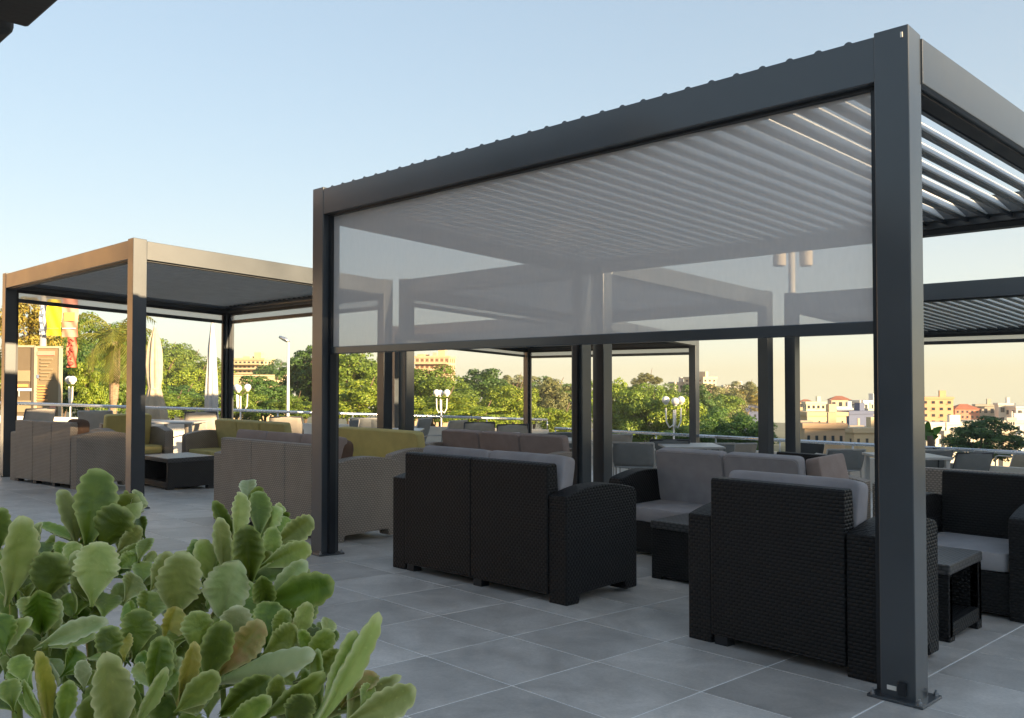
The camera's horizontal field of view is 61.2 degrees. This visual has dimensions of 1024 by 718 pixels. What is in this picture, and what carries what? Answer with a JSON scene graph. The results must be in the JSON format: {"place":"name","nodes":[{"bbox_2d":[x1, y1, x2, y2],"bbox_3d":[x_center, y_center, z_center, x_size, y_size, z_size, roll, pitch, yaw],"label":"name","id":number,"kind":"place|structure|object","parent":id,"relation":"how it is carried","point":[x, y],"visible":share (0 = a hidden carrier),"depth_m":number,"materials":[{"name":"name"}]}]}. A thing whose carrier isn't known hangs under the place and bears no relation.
{"place":"outdoors","nodes":[
{"label":"outdoors","id":0,"kind":"place"},
{"bbox_2d":[66,337,76,366],"bbox_3d":[-12.246,-0.191,24.072,0.266,0.844,0.156,0,-1,0],"label":"banner","id":1,"kind":"object","parent":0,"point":[71,350],"visible":1,"depth_m":24.10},
{"bbox_2d":[0,468,416,717],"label":"succulent plant","id":2,"kind":"object","parent":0,"point":[238,565],"visible":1,"depth_m":1.21,"materials":[{"name":"green plant"}]},
{"bbox_2d":[234,352,274,374],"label":"apartment building","id":3,"kind":"structure","parent":0,"point":[246,365],"depth_m":128.61,"materials":[{"name":"beige concrete"}]},
{"bbox_2d":[0,407,784,451],"bbox_3d":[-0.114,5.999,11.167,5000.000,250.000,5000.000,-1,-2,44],"label":"ground","id":4,"kind":"structure","parent":0,"point":[779,430],"depth_m":298.88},
{"bbox_2d":[17,345,35,415],"bbox_3d":[-11.840,2.923,20.944,0.513,6.511,0.097,0,-1,0],"label":"display board","id":5,"kind":"object","parent":4,"relation":"on","point":[25,389],"visible":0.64,"depth_m":20.99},
{"bbox_2d":[0,0,56,42],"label":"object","id":6,"kind":"structure","parent":4,"relation":"on","point":[25,13],"depth_m":4.47,"materials":[{"name":"paint"}]},
{"bbox_2d":[0,303,63,350],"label":"tree","id":7,"kind":"object","parent":4,"relation":"on","point":[32,324],"visible":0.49,"depth_m":35.61,"materials":[{"name":"yellow plant"}]},
{"bbox_2d":[40,306,46,345],"bbox_3d":[-12.708,2.193,24.265,1.119,8.277,0.234,0,-1,-5],"label":"banner mast","id":8,"kind":"object","parent":4,"relation":"on","point":[42,339],"depth_m":24.24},
{"bbox_2d":[46,306,61,334],"bbox_3d":[-12.691,-1.157,24.003,0.403,1.002,0.095,0,-1,0],"label":"banner","id":9,"kind":"object","parent":8,"relation":"hanging from","point":[53,316],"visible":0.76,"depth_m":24.00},
{"bbox_2d":[62,307,78,336],"bbox_3d":[-12.350,-1.166,24.203,0.441,1.103,0.095,0,-1,0],"label":"banner","id":10,"kind":"object","parent":8,"relation":"hanging from","point":[69,321],"visible":0.75,"depth_m":24.19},
{"bbox_2d":[33,346,62,416],"bbox_3d":[-11.245,2.943,20.945,0.654,6.511,0.097,0,-1,0],"label":"display board","id":11,"kind":"object","parent":4,"relation":"on","point":[48,374],"visible":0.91,"depth_m":21.00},
{"bbox_2d":[34,317,94,416],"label":"tree","id":12,"kind":"object","parent":4,"relation":"on","point":[65,340],"visible":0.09,"depth_m":41.74,"materials":[{"name":"green plant"}]},
{"bbox_2d":[62,343,108,416],"bbox_3d":[-16.823,3.057,33.889,2.595,7.487,2.419,-1,-2,44],"label":"tree","id":13,"kind":"object","parent":4,"relation":"on","point":[80,357],"visible":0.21,"depth_m":33.60,"materials":[{"name":"green plant"}]},
{"bbox_2d":[63,353,109,410],"bbox_3d":[-15.674,3.168,31.922,1.523,7.108,1.705,-1,-2,29],"label":"tree","id":14,"kind":"object","parent":4,"relation":"on","point":[91,394],"visible":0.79,"depth_m":31.73,"materials":[{"name":"green plant"}]},
{"bbox_2d":[63,314,155,413],"bbox_3d":[-12.324,2.548,26.838,2.717,7.946,2.693,-1,-2,44],"label":"palm tree","id":15,"kind":"object","parent":4,"relation":"on","point":[115,341],"visible":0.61,"depth_m":26.82,"materials":[{"name":"green plant"}]},
{"bbox_2d":[77,311,147,410],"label":"tree","id":16,"kind":"object","parent":4,"relation":"on","point":[122,391],"visible":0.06,"depth_m":45.47,"materials":[{"name":"green plant"}]},
{"bbox_2d":[160,338,197,371],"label":"tree","id":17,"kind":"object","parent":4,"relation":"on","point":[179,350],"visible":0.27,"depth_m":104.13,"materials":[{"name":"green plant"}]},
{"bbox_2d":[163,357,196,392],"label":"tree","id":18,"kind":"object","parent":4,"relation":"on","point":[170,367],"visible":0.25,"depth_m":79.64,"materials":[{"name":"green plant"}]},
{"bbox_2d":[163,390,201,419],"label":"tree","id":19,"kind":"object","parent":4,"relation":"on","point":[173,401],"visible":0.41,"depth_m":49.32,"materials":[{"name":"green plant"}]},
{"bbox_2d":[162,383,204,419],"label":"tree","id":20,"kind":"object","parent":4,"relation":"on","point":[185,389],"visible":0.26,"depth_m":65.48,"materials":[{"name":"green plant"}]},
{"bbox_2d":[162,364,220,407],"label":"tree","id":21,"kind":"object","parent":4,"relation":"on","point":[185,378],"visible":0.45,"depth_m":76.47,"materials":[{"name":"green plant"}]},
{"bbox_2d":[169,347,220,380],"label":"tree","id":22,"kind":"object","parent":4,"relation":"on","point":[196,356],"visible":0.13,"depth_m":107.37,"materials":[{"name":"green plant"}]},
{"bbox_2d":[176,397,220,418],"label":"tree","id":23,"kind":"object","parent":4,"relation":"on","point":[197,402],"visible":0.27,"depth_m":49.45,"materials":[{"name":"green plant"}]},
{"bbox_2d":[202,385,267,419],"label":"tree","id":24,"kind":"object","parent":4,"relation":"on","point":[252,415],"visible":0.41,"depth_m":49.70,"materials":[{"name":"green plant"}]},
{"bbox_2d":[233,375,286,420],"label":"retaining wall","id":25,"kind":"structure","parent":4,"relation":"on","point":[237,378],"depth_m":99.61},
{"bbox_2d":[233,375,297,421],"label":"tree","id":26,"kind":"object","parent":4,"relation":"on","point":[262,386],"visible":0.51,"depth_m":51.23,"materials":[{"name":"green plant"}]},
{"bbox_2d":[251,359,286,374],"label":"tree","id":27,"kind":"object","parent":4,"relation":"on","point":[270,369],"visible":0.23,"depth_m":116.66,"materials":[{"name":"green plant"}]},
{"bbox_2d":[279,336,289,415],"bbox_3d":[-10.502,3.150,39.901,0.528,8.463,0.190,0,-1,0],"label":"street lamp","id":28,"kind":"object","parent":4,"relation":"on","point":[285,339],"visible":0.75,"depth_m":39.93,"materials":[{"name":"metal"}]},
{"bbox_2d":[267,391,311,419],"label":"tree","id":29,"kind":"object","parent":4,"relation":"on","point":[299,405],"visible":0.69,"depth_m":45.47,"materials":[{"name":"green plant"}]},
{"bbox_2d":[274,345,311,422],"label":"tree","id":30,"kind":"object","parent":4,"relation":"on","point":[301,366],"visible":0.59,"depth_m":59.21,"materials":[{"name":"green plant"}]},
{"bbox_2d":[311,353,376,423],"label":"tree","id":31,"kind":"object","parent":4,"relation":"on","point":[354,366],"visible":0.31,"depth_m":56.92,"materials":[{"name":"green plant"}]},
{"bbox_2d":[339,376,376,420],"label":"tree","id":32,"kind":"object","parent":4,"relation":"on","point":[363,399],"visible":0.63,"depth_m":45.26,"materials":[{"name":"green plant"}]},
{"bbox_2d":[414,386,479,426],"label":"tree","id":33,"kind":"object","parent":4,"relation":"on","point":[427,408],"visible":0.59,"depth_m":43.48,"materials":[{"name":"green plant"}]},
{"bbox_2d":[414,364,480,425],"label":"tree","id":34,"kind":"object","parent":4,"relation":"on","point":[426,382],"visible":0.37,"depth_m":55.54,"materials":[{"name":"green plant"}]},
{"bbox_2d":[435,400,520,427],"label":"tree","id":35,"kind":"object","parent":4,"relation":"on","point":[477,412],"visible":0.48,"depth_m":41.39,"materials":[{"name":"green plant"}]},
{"bbox_2d":[453,368,510,419],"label":"tree","id":36,"kind":"object","parent":4,"relation":"on","point":[486,380],"visible":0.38,"depth_m":68.59,"materials":[{"name":"green plant"}]},
{"bbox_2d":[501,374,522,393],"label":"tree","id":37,"kind":"object","parent":4,"relation":"on","point":[514,380],"visible":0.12,"depth_m":79.91,"materials":[{"name":"green plant"}]},
{"bbox_2d":[482,381,544,423],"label":"tree","id":38,"kind":"object","parent":4,"relation":"on","point":[512,403],"visible":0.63,"depth_m":51.38,"materials":[{"name":"green plant"}]},
{"bbox_2d":[521,402,571,431],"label":"tree","id":39,"kind":"object","parent":4,"relation":"on","point":[564,419],"visible":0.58,"depth_m":43.18,"materials":[{"name":"green plant"}]},
{"bbox_2d":[532,376,571,416],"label":"tree","id":40,"kind":"object","parent":4,"relation":"on","point":[549,388],"visible":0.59,"depth_m":70.76,"materials":[{"name":"green plant"}]},
{"bbox_2d":[591,376,632,433],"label":"tree","id":41,"kind":"object","parent":4,"relation":"on","point":[617,388],"visible":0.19,"depth_m":55.47,"materials":[{"name":"green plant"}]},
{"bbox_2d":[612,382,677,441],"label":"tree","id":42,"kind":"object","parent":4,"relation":"on","point":[634,415],"visible":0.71,"depth_m":53.17,"materials":[{"name":"green plant"}]},
{"bbox_2d":[630,370,662,390],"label":"umbrella pine","id":43,"kind":"object","parent":4,"relation":"on","point":[643,378],"visible":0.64,"depth_m":73.69,"materials":[{"name":"green plant"}]},
{"bbox_2d":[662,396,684,438],"bbox_3d":[4.105,3.870,21.922,0.497,5.853,0.504,-1,-2,44],"label":"globe lamp","id":44,"kind":"object","parent":4,"relation":"on","point":[679,400],"visible":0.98,"depth_m":21.96,"materials":[{"name":"glass"}]},
{"bbox_2d":[647,394,720,438],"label":"tree","id":45,"kind":"object","parent":4,"relation":"on","point":[660,413],"visible":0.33,"depth_m":51.16,"materials":[{"name":"green plant"}]},
{"bbox_2d":[660,421,723,442],"bbox_3d":[8.134,5.434,39.946,2.859,5.217,2.996,-1,-2,44],"label":"tree","id":46,"kind":"object","parent":4,"relation":"on","point":[705,430],"visible":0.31,"depth_m":39.80,"materials":[{"name":"green plant"}]},
{"bbox_2d":[683,372,717,395],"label":"apartment building","id":47,"kind":"structure","parent":4,"relation":"on","point":[704,378],"depth_m":149.03,"materials":[{"name":"paint"}]},
{"bbox_2d":[678,384,727,432],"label":"tree","id":48,"kind":"object","parent":4,"relation":"on","point":[707,402],"visible":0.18,"depth_m":63.59,"materials":[{"name":"green plant"}]},
{"bbox_2d":[704,393,745,426],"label":"tree","id":49,"kind":"object","parent":4,"relation":"on","point":[729,401],"visible":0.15,"depth_m":74.61,"materials":[{"name":"green plant"}]},
{"bbox_2d":[701,383,749,419],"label":"tree","id":50,"kind":"object","parent":4,"relation":"on","point":[717,389],"visible":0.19,"depth_m":81.13,"materials":[{"name":"green plant"}]},
{"bbox_2d":[700,407,777,450],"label":"tree","id":51,"kind":"object","parent":4,"relation":"on","point":[741,422],"visible":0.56,"depth_m":41.23,"materials":[{"name":"green plant"}]},
{"bbox_2d":[723,380,757,411],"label":"tree","id":52,"kind":"object","parent":4,"relation":"on","point":[748,388],"visible":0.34,"depth_m":96.98,"materials":[{"name":"green plant"}]},
{"bbox_2d":[925,421,941,445],"bbox_3d":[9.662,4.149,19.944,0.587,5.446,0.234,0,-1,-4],"label":"banana plant","id":53,"kind":"object","parent":4,"relation":"on","point":[931,436],"visible":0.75,"depth_m":20.07,"materials":[{"name":"green plant"}]},
{"bbox_2d":[925,415,971,462],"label":"apartment building","id":54,"kind":"structure","parent":4,"relation":"on","point":[953,421],"depth_m":109.05,"materials":[{"name":"paint"}]},
{"bbox_2d":[940,415,1023,461],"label":"tree","id":55,"kind":"object","parent":4,"relation":"on","point":[976,430],"visible":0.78,"depth_m":45.50,"materials":[{"name":"green plant"}]},
{"bbox_2d":[961,413,1023,465],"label":"apartment building","id":56,"kind":"structure","parent":4,"relation":"on","point":[1020,419],"depth_m":110.71,"materials":[{"name":"paint"}]},
{"bbox_2d":[993,397,1015,419],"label":"apartment building","id":57,"kind":"structure","parent":4,"relation":"on","point":[999,410],"depth_m":139.37,"materials":[{"name":"paint"}]},
{"bbox_2d":[414,350,455,426],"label":"apartment building","id":58,"kind":"structure","parent":0,"point":[424,361],"depth_m":148.41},
{"bbox_2d":[0,465,1023,717],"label":"terrace floor","id":59,"kind":"structure","parent":0,"point":[448,645],"depth_m":4.09,"materials":[{"name":"tile"}]},
{"bbox_2d":[23,408,56,420],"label":"sling chair","id":60,"kind":"object","parent":59,"relation":"on","point":[43,414],"visible":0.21,"depth_m":14.76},
{"bbox_2d":[10,420,125,489],"bbox_3d":[-5.654,1.183,11.091,1.620,0.800,0.726,-1,-2,35],"label":"rattan sofa","id":61,"kind":"object","parent":59,"relation":"on","point":[55,453],"visible":0.95,"depth_m":10.68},
{"bbox_2d":[68,419,89,433],"bbox_3d":[-5.336,0.905,10.623,0.340,0.340,0.210,-1,-12,32],"label":"throw pillow","id":62,"kind":"object","parent":61,"relation":"on","point":[83,426],"visible":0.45,"depth_m":10.54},
{"bbox_2d":[77,410,112,431],"bbox_3d":[-7.141,1.327,15.006,0.566,0.890,0.640,0,-1,-11],"label":"sling chair","id":63,"kind":"object","parent":59,"relation":"on","point":[94,418],"visible":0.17,"depth_m":14.73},
{"bbox_2d":[90,413,173,454],"bbox_3d":[-5.662,1.258,12.901,0.726,0.882,0.950,-1,-2,44],"label":"sofa","id":64,"kind":"object","parent":59,"relation":"on","point":[158,439],"visible":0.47,"depth_m":12.92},
{"bbox_2d":[145,326,167,419],"bbox_3d":[-7.217,0.627,17.467,0.541,2.598,0.556,-1,-2,20],"label":"closed parasol","id":65,"kind":"object","parent":59,"relation":"on","point":[154,373],"visible":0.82,"depth_m":17.37,"materials":[{"name":"fabric"}]},
{"bbox_2d":[145,452,213,489],"bbox_3d":[-4.288,1.447,11.129,0.762,0.420,0.612,-1,-2,44],"label":"coffee table","id":66,"kind":"object","parent":59,"relation":"on","point":[169,471],"visible":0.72,"depth_m":10.94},
{"bbox_2d":[151,420,208,432],"bbox_3d":[-5.861,1.461,15.192,0.800,0.740,0.800,0,-1,0],"label":"cafe table","id":67,"kind":"object","parent":59,"relation":"on","point":[188,422],"visible":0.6,"depth_m":15.08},
{"bbox_2d":[0,237,392,508],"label":"pergola","id":68,"kind":"object","parent":59,"relation":"on","point":[137,281],"visible":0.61,"depth_m":11.21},
{"bbox_2d":[184,411,216,432],"bbox_3d":[-5.732,1.419,15.996,0.566,0.926,0.640,0,-1,-17],"label":"sling chair","id":69,"kind":"object","parent":59,"relation":"on","point":[211,416],"visible":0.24,"depth_m":15.74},
{"bbox_2d":[204,323,218,418],"bbox_3d":[-6.224,0.590,17.965,0.520,2.803,0.520,-1,-2,44],"label":"closed parasol","id":70,"kind":"object","parent":59,"relation":"on","point":[211,392],"visible":0.62,"depth_m":17.90,"materials":[{"name":"fabric"}]},
{"bbox_2d":[182,418,291,455],"bbox_3d":[-3.936,1.327,12.598,2.300,0.862,0.726,-1,-2,44],"label":"rattan sofa","id":71,"kind":"object","parent":59,"relation":"on","point":[206,442],"visible":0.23,"depth_m":13.08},
{"bbox_2d":[0,401,548,452],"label":"railing","id":72,"kind":"object","parent":59,"relation":"on","point":[178,430],"visible":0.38,"depth_m":17.75,"materials":[{"name":"metal"}]},
{"bbox_2d":[269,416,303,433],"bbox_3d":[-3.967,1.448,15.262,0.566,0.901,0.640,0,-1,-11],"label":"sling chair","id":73,"kind":"object","parent":59,"relation":"on","point":[296,423],"visible":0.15,"depth_m":15.01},
{"bbox_2d":[214,429,399,542],"bbox_3d":[-1.903,1.088,7.871,1.860,0.862,0.726,-1,-2,42],"label":"rattan sofa","id":74,"kind":"object","parent":59,"relation":"on","point":[276,466],"visible":0.7,"depth_m":7.40,"materials":[{"name":"wicker"}]},
{"bbox_2d":[339,426,433,473],"bbox_3d":[-1.736,1.268,10.344,1.920,0.862,0.726,-1,-2,44],"label":"rattan sofa","id":75,"kind":"object","parent":59,"relation":"on","point":[396,444],"visible":0.19,"depth_m":10.29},
{"bbox_2d":[416,417,432,441],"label":"sling chair","id":76,"kind":"object","parent":59,"relation":"on","point":[425,423],"visible":0.2,"depth_m":16.12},
{"bbox_2d":[464,422,494,430],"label":"sling chair","id":77,"kind":"object","parent":59,"relation":"on","point":[485,426],"visible":0.15,"depth_m":15.46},
{"bbox_2d":[425,429,571,457],"bbox_3d":[-0.249,1.353,10.887,2.450,0.862,0.726,-1,-2,44],"label":"rattan sofa","id":78,"kind":"object","parent":59,"relation":"on","point":[520,442],"visible":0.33,"depth_m":10.87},
{"bbox_2d":[496,424,528,433],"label":"sling chair","id":79,"kind":"object","parent":59,"relation":"on","point":[522,428],"visible":0.13,"depth_m":15.13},
{"bbox_2d":[393,445,636,605],"bbox_3d":[-0.020,1.029,5.809,1.560,0.862,0.726,-1,-2,42],"label":"rattan sofa","id":80,"kind":"object","parent":59,"relation":"on","point":[538,522],"visible":1,"depth_m":5.39,"materials":[{"name":"wicker"}]},
{"bbox_2d":[392,341,699,442],"bbox_3d":[0.765,0.808,17.123,5.080,2.953,4.230,-1,-2,44],"label":"pergola","id":81,"kind":"object","parent":59,"relation":"on","point":[689,348],"visible":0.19,"depth_m":17.84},
{"bbox_2d":[398,338,773,482],"bbox_3d":[1.045,0.451,11.073,3.500,2.926,3.690,-1,-2,44],"label":"pergola","id":82,"kind":"object","parent":59,"relation":"on","point":[602,412],"visible":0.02,"depth_m":10.84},
{"bbox_2d":[591,433,632,472],"bbox_3d":[1.580,1.601,13.972,0.566,0.828,0.640,0,-1,-11],"label":"sling chair","id":83,"kind":"object","parent":59,"relation":"on","point":[621,437],"visible":0.12,"depth_m":13.71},
{"bbox_2d":[612,442,655,475],"bbox_3d":[1.658,1.492,11.738,0.566,0.776,0.640,0,-1,11],"label":"sling chair","id":84,"kind":"object","parent":59,"relation":"on","point":[629,455],"visible":0.88,"depth_m":11.50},
{"bbox_2d":[311,24,1023,709],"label":"pergola","id":85,"kind":"object","parent":59,"relation":"on","point":[797,198],"visible":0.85,"depth_m":4.33,"materials":[{"name":"grey metal"}]},
{"bbox_2d":[650,439,689,465],"bbox_3d":[2.261,1.544,12.532,0.566,0.811,0.640,0,-1,6],"label":"sling chair","id":86,"kind":"object","parent":59,"relation":"on","point":[672,441],"visible":0.11,"depth_m":12.23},
{"bbox_2d":[651,512,689,581],"bbox_3d":[1.397,1.327,5.951,0.692,0.430,0.552,-1,-2,44],"label":"coffee table","id":87,"kind":"object","parent":59,"relation":"on","point":[670,546],"visible":0.16,"depth_m":5.90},
{"bbox_2d":[658,443,725,450],"bbox_3d":[2.463,1.558,11.993,0.800,0.740,0.800,0,-1,0],"label":"cafe table","id":88,"kind":"object","parent":59,"relation":"on","point":[709,446],"visible":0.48,"depth_m":11.69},
{"bbox_2d":[609,447,806,553],"bbox_3d":[1.616,1.175,6.879,1.580,0.862,0.726,-1,-2,44],"label":"rattan sofa","id":89,"kind":"object","parent":59,"relation":"on","point":[677,481],"visible":0.37,"depth_m":7.11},
{"bbox_2d":[734,443,757,452],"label":"sling chair","id":90,"kind":"object","parent":59,"relation":"on","point":[747,447],"visible":0.2,"depth_m":13.55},
{"bbox_2d":[555,427,1023,490],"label":"railing","id":91,"kind":"object","parent":59,"relation":"on","point":[992,468],"visible":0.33,"depth_m":14.76,"materials":[{"name":"metal"}]},
{"bbox_2d":[776,451,848,474],"bbox_3d":[2.684,1.339,8.465,0.726,0.800,0.900,1,-2,-38],"label":"cafe table","id":92,"kind":"object","parent":59,"relation":"on","point":[805,456],"visible":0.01,"depth_m":8.64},
{"bbox_2d":[801,443,824,453],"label":"sling chair","id":93,"kind":"object","parent":59,"relation":"on","point":[811,448],"visible":0.23,"depth_m":16.48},
{"bbox_2d":[689,470,938,683],"bbox_3d":[1.487,0.991,4.319,0.726,0.862,0.960,1,-2,-44],"label":"rattan armchair","id":94,"kind":"object","parent":59,"relation":"on","point":[784,562],"visible":0.82,"depth_m":4.04,"materials":[{"name":"wicker"}]},
{"bbox_2d":[805,453,870,518],"bbox_3d":[2.344,1.184,6.873,0.726,0.862,0.850,-1,-2,39],"label":"rattan armchair","id":95,"kind":"object","parent":59,"relation":"on","point":[833,465],"visible":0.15,"depth_m":6.72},
{"bbox_2d":[815,449,865,477],"bbox_3d":[4.796,1.673,12.716,0.566,0.755,0.640,0,-1,0],"label":"sling chair","id":96,"kind":"object","parent":59,"relation":"on","point":[854,459],"visible":0.45,"depth_m":12.45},
{"bbox_2d":[784,276,1023,452],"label":"pergola","id":97,"kind":"object","parent":59,"relation":"on","point":[976,311],"visible":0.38,"depth_m":10.97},
{"bbox_2d":[862,452,952,479],"bbox_3d":[5.001,1.587,10.994,0.800,0.740,0.800,0,-1,0],"label":"cafe table","id":98,"kind":"object","parent":59,"relation":"on","point":[928,456],"visible":0.32,"depth_m":11.05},
{"bbox_2d":[925,449,954,467],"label":"sling chair","id":99,"kind":"object","parent":59,"relation":"on","point":[941,452],"visible":0.25,"depth_m":13.56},
{"bbox_2d":[872,467,1023,516],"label":"rattan sofa","id":100,"kind":"object","parent":59,"relation":"on","point":[933,480],"visible":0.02,"depth_m":6.71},
{"bbox_2d":[938,546,981,642],"bbox_3d":[2.292,1.290,4.815,0.442,0.430,0.542,-1,-2,44],"label":"side table","id":101,"kind":"object","parent":59,"relation":"on","point":[959,593],"visible":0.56,"depth_m":4.73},
{"bbox_2d":[937,452,993,470],"bbox_3d":[6.938,1.782,13.269,0.566,0.755,0.640,0,-1,0],"label":"sling chair","id":102,"kind":"object","parent":59,"relation":"on","point":[974,460],"visible":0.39,"depth_m":13.01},
{"bbox_2d":[926,470,1023,622],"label":"rattan armchair","id":103,"kind":"object","parent":59,"relation":"on","point":[983,512],"visible":0.45,"depth_m":5.60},
{"bbox_2d":[995,454,1023,466],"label":"sling chair","id":104,"kind":"object","parent":59,"relation":"on","point":[1017,460],"visible":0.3,"depth_m":14.66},
{"bbox_2d":[0,0,1023,422],"label":"sky","id":105,"kind":"structure","parent":0,"point":[207,125],"materials":[{"name":"blue"}]},
{"bbox_2d":[801,396,826,410],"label":"apartment building","id":106,"kind":"structure","parent":0,"point":[818,404],"depth_m":129.17,"materials":[{"name":"paint"}]},
{"bbox_2d":[800,412,847,453],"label":"apartment building","id":107,"kind":"structure","parent":0,"point":[831,429],"depth_m":59.22,"materials":[{"name":"paint"}]},
{"bbox_2d":[800,404,848,438],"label":"apartment building","id":108,"kind":"structure","parent":0,"point":[817,416],"depth_m":78.98,"materials":[{"name":"paint"}]},
{"bbox_2d":[837,403,873,425],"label":"apartment building","id":109,"kind":"structure","parent":0,"point":[860,412],"depth_m":91.02,"materials":[{"name":"paint"}]},
{"bbox_2d":[845,417,873,457],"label":"apartment building","id":110,"kind":"structure","parent":0,"point":[862,434],"depth_m":61.17,"materials":[{"name":"paint"}]},
{"bbox_2d":[925,390,953,420],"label":"apartment building","id":111,"kind":"structure","parent":0,"point":[939,407],"depth_m":138.69,"materials":[{"name":"paint"}]},
{"bbox_2d":[953,404,979,420],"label":"apartment building","id":112,"kind":"structure","parent":0,"point":[966,412],"depth_m":140.86,"materials":[{"name":"paint"}]},
{"bbox_2d":[972,399,994,418],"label":"apartment building","id":113,"kind":"structure","parent":0,"point":[987,409],"depth_m":143.34,"materials":[{"name":"paint"}]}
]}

